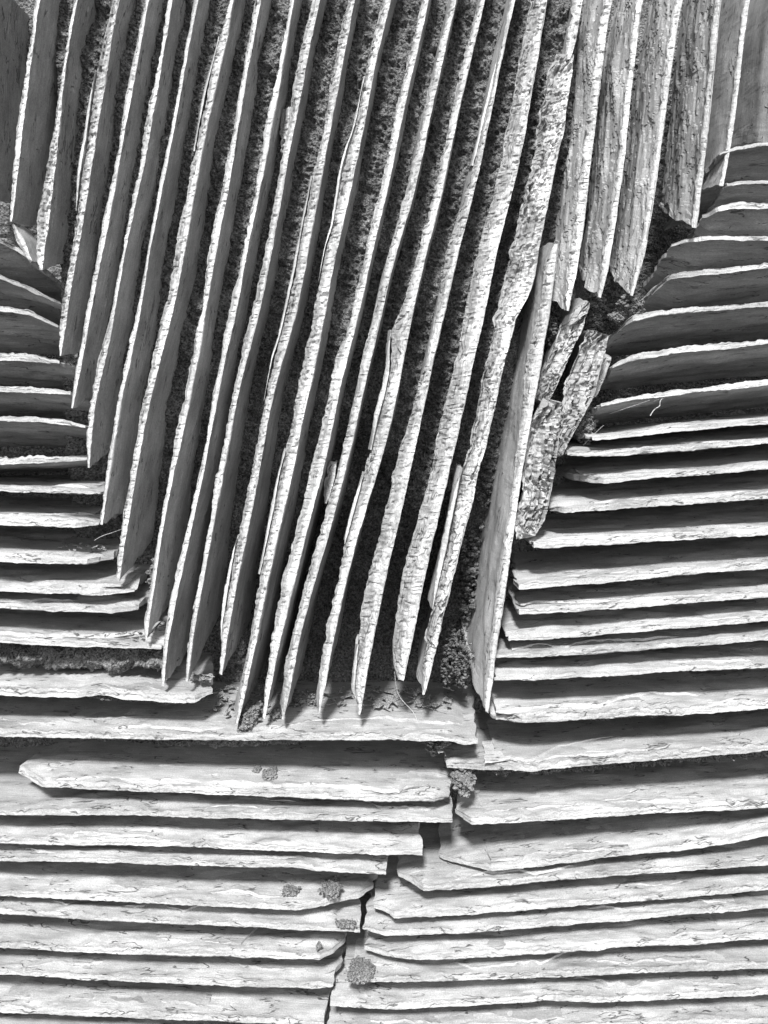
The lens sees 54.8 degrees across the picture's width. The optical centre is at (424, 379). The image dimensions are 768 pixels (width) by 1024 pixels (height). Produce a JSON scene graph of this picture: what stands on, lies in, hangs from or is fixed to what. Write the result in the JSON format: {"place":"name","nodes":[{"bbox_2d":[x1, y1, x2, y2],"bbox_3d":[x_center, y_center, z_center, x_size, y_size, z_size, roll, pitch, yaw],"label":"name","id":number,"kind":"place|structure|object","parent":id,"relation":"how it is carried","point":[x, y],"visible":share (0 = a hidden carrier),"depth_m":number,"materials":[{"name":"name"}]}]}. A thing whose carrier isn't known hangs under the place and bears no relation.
{"place":"outdoors","nodes":[
{"label":"outdoors","id":0,"kind":"place"},
{"bbox_2d":[0,0,767,894],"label":"soil","id":1,"kind":"structure","parent":0,"point":[388,92],"depth_m":0.78,"materials":[{"name":"soil"}]},
{"bbox_2d":[0,0,28,202],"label":"slate","id":2,"kind":"object","parent":1,"relation":"in","point":[14,33],"visible":0.59,"depth_m":0.83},
{"bbox_2d":[36,0,96,269],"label":"slate","id":3,"kind":"object","parent":1,"relation":"on","point":[52,221],"visible":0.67,"depth_m":0.75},
{"bbox_2d":[0,1012,266,1023],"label":"slate","id":4,"kind":"object","parent":1,"relation":"on","point":[19,1018],"visible":0.09,"depth_m":0.76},
{"bbox_2d":[0,975,333,1023],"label":"slate","id":5,"kind":"object","parent":4,"relation":"on","point":[21,994],"visible":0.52,"depth_m":0.75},
{"bbox_2d":[0,936,346,988],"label":"slate","id":6,"kind":"object","parent":5,"relation":"on","point":[262,972],"visible":0.42,"depth_m":0.75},
{"bbox_2d":[0,914,346,959],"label":"slate","id":7,"kind":"object","parent":6,"relation":"on","point":[56,934],"visible":0.47,"depth_m":0.75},
{"bbox_2d":[0,896,360,931],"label":"slate","id":8,"kind":"object","parent":7,"relation":"on","point":[320,918],"visible":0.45,"depth_m":0.75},
{"bbox_2d":[0,861,377,909],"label":"slate","id":9,"kind":"object","parent":8,"relation":"on","point":[218,886],"visible":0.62,"depth_m":0.76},
{"bbox_2d":[0,844,387,874],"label":"slate","id":10,"kind":"object","parent":9,"relation":"on","point":[306,860],"visible":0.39,"depth_m":0.75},
{"bbox_2d":[0,815,422,854],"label":"slate","id":11,"kind":"object","parent":10,"relation":"on","point":[375,837],"visible":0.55,"depth_m":0.76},
{"bbox_2d":[0,745,452,822],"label":"slate","id":12,"kind":"object","parent":11,"relation":"on","point":[20,794],"visible":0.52,"depth_m":0.75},
{"bbox_2d":[19,738,454,802],"bbox_3d":[-0.189,0.412,0.822,0.465,0.028,0.165,0,0,0],"label":"slate","id":13,"kind":"object","parent":12,"relation":"on","point":[390,771],"visible":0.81,"depth_m":0.77,"materials":[{"name":"stone"}]},
{"bbox_2d":[252,765,261,772],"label":"moss clump","id":14,"kind":"object","parent":13,"relation":"on","point":[257,768],"visible":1,"depth_m":0.77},
{"bbox_2d":[261,766,277,779],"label":"moss clump","id":15,"kind":"object","parent":13,"relation":"on","point":[270,773],"visible":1,"depth_m":0.76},
{"bbox_2d":[423,741,446,756],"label":"moss clump","id":16,"kind":"object","parent":13,"relation":"on","point":[434,747],"visible":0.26,"depth_m":0.77,"materials":[{"name":"plant"}]},
{"bbox_2d":[281,882,300,895],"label":"moss clump","id":17,"kind":"object","parent":9,"relation":"on","point":[288,890],"visible":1,"depth_m":0.75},
{"bbox_2d":[317,875,342,900],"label":"moss clump","id":18,"kind":"object","parent":9,"relation":"on","point":[333,887],"visible":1,"depth_m":0.75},
{"bbox_2d":[335,918,356,928],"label":"moss clump","id":19,"kind":"object","parent":8,"relation":"on","point":[344,923],"visible":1,"depth_m":0.74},
{"bbox_2d":[316,941,321,950],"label":"moss clump","id":20,"kind":"object","parent":7,"relation":"on","point":[319,945],"visible":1,"depth_m":0.75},
{"bbox_2d":[0,680,477,744],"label":"slate","id":21,"kind":"object","parent":1,"relation":"in","point":[84,717],"visible":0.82,"depth_m":0.77,"materials":[{"name":"stone"}]},
{"bbox_2d":[0,651,213,702],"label":"slate","id":22,"kind":"object","parent":21,"relation":"on","point":[138,683],"visible":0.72,"depth_m":0.76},
{"bbox_2d":[0,642,179,672],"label":"moss seam","id":23,"kind":"object","parent":22,"relation":"on","point":[92,659],"visible":0.62,"depth_m":0.77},
{"bbox_2d":[0,608,167,648],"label":"slate","id":24,"kind":"object","parent":23,"relation":"on","point":[35,627],"visible":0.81,"depth_m":0.77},
{"bbox_2d":[0,577,150,613],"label":"slate","id":25,"kind":"object","parent":24,"relation":"on","point":[115,603],"visible":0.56,"depth_m":0.75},
{"bbox_2d":[0,561,151,595],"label":"slate","id":26,"kind":"object","parent":25,"relation":"on","point":[98,579],"visible":0.77,"depth_m":0.77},
{"bbox_2d":[0,525,120,564],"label":"slate","id":27,"kind":"object","parent":26,"relation":"on","point":[33,545],"visible":0.88,"depth_m":0.78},
{"bbox_2d":[0,495,122,527],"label":"slate","id":28,"kind":"object","parent":27,"relation":"on","point":[29,511],"visible":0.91,"depth_m":0.77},
{"bbox_2d":[0,475,128,494],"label":"slate","id":29,"kind":"object","parent":28,"relation":"on","point":[62,484],"visible":0.85,"depth_m":0.76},
{"bbox_2d":[0,455,98,472],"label":"slate","id":30,"kind":"object","parent":29,"relation":"on","point":[36,463],"visible":0.89,"depth_m":0.76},
{"bbox_2d":[0,416,87,446],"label":"slate","id":31,"kind":"object","parent":30,"relation":"on","point":[25,431],"visible":0.77,"depth_m":0.79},
{"bbox_2d":[0,386,90,419],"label":"slate","id":32,"kind":"object","parent":31,"relation":"on","point":[16,401],"visible":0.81,"depth_m":0.77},
{"bbox_2d":[0,353,75,389],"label":"slate","id":33,"kind":"object","parent":32,"relation":"on","point":[26,370],"visible":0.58,"depth_m":0.77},
{"bbox_2d":[0,306,59,354],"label":"slate","id":34,"kind":"object","parent":33,"relation":"on","point":[25,331],"visible":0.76,"depth_m":0.80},
{"bbox_2d":[0,275,61,326],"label":"slate","id":35,"kind":"object","parent":34,"relation":"on","point":[16,294],"visible":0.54,"depth_m":0.78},
{"bbox_2d":[0,239,61,299],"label":"slate","id":36,"kind":"object","parent":35,"relation":"on","point":[16,265],"visible":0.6,"depth_m":0.81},
{"bbox_2d":[12,224,36,262],"bbox_3d":[-0.404,-0.138,0.758,0.022,0.041,0.032,0,0,0],"label":"slate","id":37,"kind":"object","parent":36,"relation":"on","point":[26,239],"visible":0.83,"depth_m":0.75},
{"bbox_2d":[10,0,60,226],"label":"slate","id":38,"kind":"object","parent":36,"relation":"on","point":[36,120],"visible":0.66,"depth_m":0.76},
{"bbox_2d":[59,0,135,355],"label":"slate","id":39,"kind":"object","parent":33,"relation":"on","point":[94,161],"visible":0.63,"depth_m":0.75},
{"bbox_2d":[71,0,163,407],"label":"slate","id":40,"kind":"object","parent":31,"relation":"on","point":[103,287],"visible":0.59,"depth_m":0.75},
{"bbox_2d":[86,0,185,467],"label":"slate","id":41,"kind":"object","parent":29,"relation":"on","point":[105,397],"visible":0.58,"depth_m":0.76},
{"bbox_2d":[100,0,209,524],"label":"slate","id":42,"kind":"object","parent":29,"relation":"on","point":[136,369],"visible":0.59,"depth_m":0.76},
{"bbox_2d":[116,0,245,580],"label":"slate","id":43,"kind":"object","parent":26,"relation":"on","point":[139,518],"visible":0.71,"depth_m":0.75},
{"bbox_2d":[144,0,270,639],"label":"slate","id":44,"kind":"object","parent":24,"relation":"on","point":[174,521],"visible":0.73,"depth_m":0.76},
{"bbox_2d":[145,558,173,593],"bbox_3d":[-0.280,0.201,0.779,0.023,0.054,0.053,0,0,0],"label":"moss clump","id":45,"kind":"object","parent":44,"relation":"on","point":[149,572],"visible":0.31,"depth_m":0.76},
{"bbox_2d":[161,0,302,685],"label":"slate","id":46,"kind":"object","parent":22,"relation":"on","point":[181,604],"visible":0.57,"depth_m":0.76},
{"bbox_2d":[185,0,326,681],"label":"slate","id":47,"kind":"object","parent":22,"relation":"on","point":[207,607],"visible":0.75,"depth_m":0.75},
{"bbox_2d":[279,107,289,157],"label":"slate","id":48,"kind":"object","parent":47,"relation":"on","point":[285,118],"visible":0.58,"depth_m":0.76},
{"bbox_2d":[86,695,206,704],"bbox_3d":[-0.287,0.324,0.759,0.126,0.013,0.034,0,0,0],"label":"moss seam","id":49,"kind":"object","parent":21,"relation":"on","point":[105,698],"visible":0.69,"depth_m":0.75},
{"bbox_2d":[79,739,303,748],"bbox_3d":[-0.233,0.370,0.775,0.256,0.023,0.050,0,0,0],"label":"moss seam","id":50,"kind":"object","parent":21,"relation":"attached to","point":[212,743],"visible":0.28,"depth_m":0.76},
{"bbox_2d":[236,700,262,732],"bbox_3d":[-0.181,0.346,0.761,0.028,0.024,0.045,0,0,0],"label":"moss clump","id":51,"kind":"object","parent":21,"relation":"on","point":[250,717],"visible":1,"depth_m":0.75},
{"bbox_2d":[257,684,264,690],"bbox_3d":[-0.183,0.345,0.831,0.012,0.005,0.010,0,0,0],"label":"slate chip","id":52,"kind":"object","parent":21,"relation":"on","point":[261,687],"visible":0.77,"depth_m":0.83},
{"bbox_2d":[267,707,281,721],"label":"moss clump","id":53,"kind":"object","parent":21,"relation":"on","point":[275,713],"visible":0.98,"depth_m":0.77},
{"bbox_2d":[293,688,315,706],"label":"moss clump","id":54,"kind":"object","parent":21,"relation":"on","point":[305,697],"visible":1,"depth_m":0.80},
{"bbox_2d":[234,0,396,725],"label":"slate","id":55,"kind":"object","parent":21,"relation":"on","point":[282,511],"visible":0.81,"depth_m":0.74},
{"bbox_2d":[263,0,430,718],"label":"slate","id":56,"kind":"object","parent":21,"relation":"on","point":[292,582],"visible":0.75,"depth_m":0.74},
{"bbox_2d":[280,0,457,719],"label":"slate","id":57,"kind":"object","parent":21,"relation":"on","point":[295,656],"visible":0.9,"depth_m":0.74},
{"bbox_2d":[324,460,337,502],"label":"slate","id":58,"kind":"object","parent":57,"relation":"on","point":[329,479],"visible":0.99,"depth_m":0.77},
{"bbox_2d":[373,703,383,707],"bbox_3d":[-0.050,0.346,0.784,0.008,0.004,0.011,0,0,42],"label":"slate chip","id":59,"kind":"object","parent":21,"relation":"on","point":[378,705],"visible":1,"depth_m":0.79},
{"bbox_2d":[383,701,389,708],"bbox_3d":[-0.041,0.346,0.788,0.008,0.004,0.010,0,0,-30],"label":"slate chip","id":60,"kind":"object","parent":21,"relation":"on","point":[386,704],"visible":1,"depth_m":0.79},
{"bbox_2d":[316,0,484,712],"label":"slate","id":61,"kind":"object","parent":21,"relation":"on","point":[396,346],"visible":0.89,"depth_m":0.74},
{"bbox_2d":[351,0,515,714],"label":"slate","id":62,"kind":"object","parent":21,"relation":"on","point":[373,593],"visible":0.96,"depth_m":0.74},
{"bbox_2d":[443,697,450,703],"bbox_3d":[0.024,0.347,0.800,0.010,0.004,0.009,0,0,0],"label":"slate chip","id":63,"kind":"object","parent":21,"relation":"on","point":[447,699],"visible":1,"depth_m":0.80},
{"bbox_2d":[439,624,474,696],"bbox_3d":[0.035,0.296,0.801,0.040,0.067,0.077,0,0,0],"label":"moss clump","id":64,"kind":"object","parent":21,"relation":"on","point":[454,666],"visible":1,"depth_m":0.78,"materials":[{"name":"plant"}]},
{"bbox_2d":[219,0,360,674],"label":"slate","id":65,"kind":"object","parent":1,"relation":"on","point":[239,591],"visible":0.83,"depth_m":0.74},
{"bbox_2d":[327,42,334,65],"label":"moss clump","id":66,"kind":"object","parent":65,"relation":"on","point":[332,48],"visible":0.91,"depth_m":0.77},
{"bbox_2d":[324,984,334,1023],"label":"slate","id":67,"kind":"object","parent":1,"relation":"on","point":[326,1018],"depth_m":0.79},
{"bbox_2d":[327,995,767,1023],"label":"slate","id":68,"kind":"object","parent":67,"relation":"on","point":[740,1010],"visible":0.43,"depth_m":0.75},
{"bbox_2d":[330,950,767,1009],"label":"slate","id":69,"kind":"object","parent":68,"relation":"on","point":[642,986],"visible":0.38,"depth_m":0.75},
{"bbox_2d":[345,894,767,982],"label":"slate","id":70,"kind":"object","parent":69,"relation":"on","point":[752,954],"visible":0.42,"depth_m":0.75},
{"bbox_2d":[344,955,377,984],"bbox_3d":[-0.065,0.596,0.745,0.034,0.007,0.036,0,0,0],"label":"moss clump","id":71,"kind":"object","parent":70,"relation":"on","point":[362,969],"visible":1,"depth_m":0.74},
{"bbox_2d":[364,880,767,959],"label":"slate","id":72,"kind":"object","parent":70,"relation":"on","point":[694,929],"visible":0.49,"depth_m":0.75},
{"bbox_2d":[362,879,767,935],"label":"slate","id":73,"kind":"object","parent":72,"relation":"on","point":[377,921],"visible":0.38,"depth_m":0.75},
{"bbox_2d":[373,855,767,918],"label":"slate","id":74,"kind":"object","parent":73,"relation":"on","point":[397,896],"visible":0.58,"depth_m":0.75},
{"bbox_2d":[397,822,767,890],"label":"slate","id":75,"kind":"object","parent":74,"relation":"on","point":[429,869],"visible":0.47,"depth_m":0.75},
{"bbox_2d":[438,800,767,870],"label":"slate","id":76,"kind":"object","parent":75,"relation":"on","point":[503,846],"visible":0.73,"depth_m":0.77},
{"bbox_2d":[455,756,767,824],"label":"slate","id":77,"kind":"object","parent":76,"relation":"on","point":[723,784],"visible":0.82,"depth_m":0.77,"materials":[{"name":"stone"}]},
{"bbox_2d":[450,768,476,797],"bbox_3d":[0.039,0.410,0.758,0.027,0.022,0.042,0,0,0],"label":"moss clump","id":78,"kind":"object","parent":77,"relation":"on","point":[465,782],"visible":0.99,"depth_m":0.75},
{"bbox_2d":[444,708,767,771],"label":"slate","id":79,"kind":"object","parent":77,"relation":"on","point":[509,745],"visible":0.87,"depth_m":0.77,"materials":[{"name":"stone"}]},
{"bbox_2d":[440,741,451,749],"bbox_3d":[0.021,0.376,0.761,0.013,0.004,0.011,0,0,0],"label":"slate chip","id":80,"kind":"object","parent":79,"relation":"on","point":[445,744],"visible":1,"depth_m":0.76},
{"bbox_2d":[458,751,767,776],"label":"moss seam","id":81,"kind":"object","parent":79,"relation":"on","point":[633,765],"visible":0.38,"depth_m":0.76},
{"bbox_2d":[489,668,767,722],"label":"slate","id":82,"kind":"object","parent":79,"relation":"on","point":[678,693],"visible":0.83,"depth_m":0.76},
{"bbox_2d":[461,243,557,712],"bbox_3d":[0.084,0.097,0.804,0.079,0.474,0.142,0,0,-8],"label":"slate","id":83,"kind":"object","parent":82,"relation":"on","point":[483,627],"visible":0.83,"depth_m":0.76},
{"bbox_2d":[457,522,481,632],"bbox_3d":[0.053,0.214,0.833,0.039,0.160,0.071,0,0,0],"label":"moss clump","id":84,"kind":"object","parent":83,"relation":"on","point":[469,566],"visible":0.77,"depth_m":0.82,"materials":[{"name":"plant"}]},
{"bbox_2d":[475,426,495,529],"bbox_3d":[0.065,0.074,0.816,0.031,0.176,0.053,0,0,0],"label":"moss clump","id":85,"kind":"object","parent":83,"relation":"on","point":[489,468],"visible":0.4,"depth_m":0.80,"materials":[{"name":"plant"}]},
{"bbox_2d":[494,640,767,680],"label":"slate","id":86,"kind":"object","parent":82,"relation":"on","point":[743,655],"visible":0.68,"depth_m":0.76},
{"bbox_2d":[496,621,767,657],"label":"slate","id":87,"kind":"object","parent":86,"relation":"on","point":[663,639],"visible":0.46,"depth_m":0.75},
{"bbox_2d":[500,597,767,640],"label":"slate","id":88,"kind":"object","parent":87,"relation":"on","point":[514,625],"visible":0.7,"depth_m":0.76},
{"bbox_2d":[507,569,767,614],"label":"slate","id":89,"kind":"object","parent":88,"relation":"on","point":[718,586],"visible":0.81,"depth_m":0.76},
{"bbox_2d":[511,535,767,589],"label":"slate","id":90,"kind":"object","parent":89,"relation":"on","point":[571,565],"visible":0.94,"depth_m":0.78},
{"bbox_2d":[524,499,767,547],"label":"slate","id":91,"kind":"object","parent":90,"relation":"on","point":[745,518],"visible":0.95,"depth_m":0.78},
{"bbox_2d":[514,398,561,538],"bbox_3d":[0.113,0.090,0.781,0.048,0.144,0.088,0,0,0],"label":"slate","id":92,"kind":"object","parent":91,"relation":"on","point":[538,473],"visible":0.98,"depth_m":0.75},
{"bbox_2d":[534,297,589,403],"bbox_3d":[0.140,-0.032,0.795,0.062,0.118,0.080,0,0,0],"label":"slate","id":93,"kind":"object","parent":92,"relation":"on","point":[560,349],"visible":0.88,"depth_m":0.76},
{"bbox_2d":[545,315,558,346],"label":"moss clump","id":94,"kind":"object","parent":93,"relation":"on","point":[552,330],"visible":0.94,"depth_m":0.79,"materials":[{"name":"plant"}]},
{"bbox_2d":[552,0,612,310],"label":"slate","id":95,"kind":"object","parent":93,"relation":"on","point":[570,217],"visible":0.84,"depth_m":0.76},
{"bbox_2d":[557,329,607,456],"bbox_3d":[0.154,0.013,0.790,0.064,0.134,0.088,0,0,0],"label":"slate","id":96,"kind":"object","parent":92,"relation":"on","point":[584,366],"visible":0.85,"depth_m":0.76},
{"bbox_2d":[548,469,767,512],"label":"slate","id":97,"kind":"object","parent":91,"relation":"on","point":[569,495],"visible":0.91,"depth_m":0.77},
{"bbox_2d":[555,443,767,483],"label":"slate","id":98,"kind":"object","parent":97,"relation":"on","point":[608,470],"visible":0.97,"depth_m":0.78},
{"bbox_2d":[564,424,767,456],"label":"slate","id":99,"kind":"object","parent":98,"relation":"on","point":[715,438],"visible":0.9,"depth_m":0.76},
{"bbox_2d":[572,411,767,439],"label":"slate","id":100,"kind":"object","parent":99,"relation":"on","point":[652,428],"visible":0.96,"depth_m":0.75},
{"bbox_2d":[574,406,597,444],"bbox_3d":[0.167,0.047,0.782,0.030,0.044,0.037,0,0,0],"label":"moss clump","id":101,"kind":"object","parent":100,"relation":"on","point":[587,424],"visible":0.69,"depth_m":0.77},
{"bbox_2d":[589,379,767,424],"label":"slate","id":102,"kind":"object","parent":100,"relation":"on","point":[734,396],"visible":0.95,"depth_m":0.79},
{"bbox_2d":[593,354,610,397],"bbox_3d":[0.179,-0.007,0.794,0.032,0.053,0.051,0,0,0],"label":"slate","id":103,"kind":"object","parent":102,"relation":"on","point":[606,362],"visible":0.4,"depth_m":0.77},
{"bbox_2d":[599,339,767,390],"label":"slate","id":104,"kind":"object","parent":102,"relation":"on","point":[687,363],"visible":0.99,"depth_m":0.79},
{"bbox_2d":[605,301,767,356],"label":"slate","id":105,"kind":"object","parent":104,"relation":"on","point":[659,330],"visible":0.9,"depth_m":0.79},
{"bbox_2d":[578,0,642,297],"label":"slate","id":106,"kind":"object","parent":105,"relation":"on","point":[611,130],"visible":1,"depth_m":0.77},
{"bbox_2d":[607,309,626,322],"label":"moss clump","id":107,"kind":"object","parent":105,"relation":"on","point":[617,316],"visible":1,"depth_m":0.77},
{"bbox_2d":[615,290,645,315],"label":"moss clump","id":108,"kind":"object","parent":105,"relation":"on","point":[628,304],"visible":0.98,"depth_m":0.76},
{"bbox_2d":[609,0,682,295],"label":"slate","id":109,"kind":"object","parent":105,"relation":"on","point":[645,136],"visible":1,"depth_m":0.77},
{"bbox_2d":[621,263,767,324],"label":"slate","id":110,"kind":"object","parent":105,"relation":"on","point":[741,285],"visible":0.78,"depth_m":0.78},
{"bbox_2d":[642,236,767,289],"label":"slate","id":111,"kind":"object","parent":110,"relation":"on","point":[704,252],"visible":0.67,"depth_m":0.78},
{"bbox_2d":[659,0,720,227],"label":"slate","id":112,"kind":"object","parent":111,"relation":"on","point":[693,79],"visible":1,"depth_m":0.77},
{"bbox_2d":[692,202,767,237],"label":"slate","id":113,"kind":"object","parent":111,"relation":"on","point":[740,219],"visible":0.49,"depth_m":0.77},
{"bbox_2d":[686,180,767,238],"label":"slate","id":114,"kind":"object","parent":113,"relation":"on","point":[747,191],"visible":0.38,"depth_m":0.76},
{"bbox_2d":[663,142,767,230],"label":"slate","id":115,"kind":"object","parent":114,"relation":"on","point":[748,162],"visible":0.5,"depth_m":0.77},
{"bbox_2d":[701,0,749,194],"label":"slate","id":116,"kind":"object","parent":115,"relation":"on","point":[731,34],"visible":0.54,"depth_m":0.76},
{"bbox_2d":[730,0,767,148],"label":"slate","id":117,"kind":"object","parent":115,"relation":"on","point":[751,122],"visible":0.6,"depth_m":0.79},
{"bbox_2d":[513,709,759,723],"bbox_3d":[0.267,0.337,0.780,0.396,0.037,0.058,0,0,0],"label":"moss seam","id":118,"kind":"object","parent":82,"relation":"on","point":[633,716],"visible":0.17,"depth_m":0.76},
{"bbox_2d":[416,54,573,694],"bbox_3d":[0.070,-0.008,0.814,0.159,0.645,0.152,0,0,0],"label":"slate","id":119,"kind":"object","parent":1,"relation":"on","point":[520,274],"visible":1,"depth_m":0.75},
{"bbox_2d":[392,0,546,680],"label":"slate","id":120,"kind":"object","parent":119,"relation":"on","point":[414,570],"visible":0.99,"depth_m":0.74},
{"bbox_2d":[562,0,582,59],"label":"slate","id":121,"kind":"object","parent":119,"relation":"on","point":[572,27],"visible":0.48,"depth_m":0.74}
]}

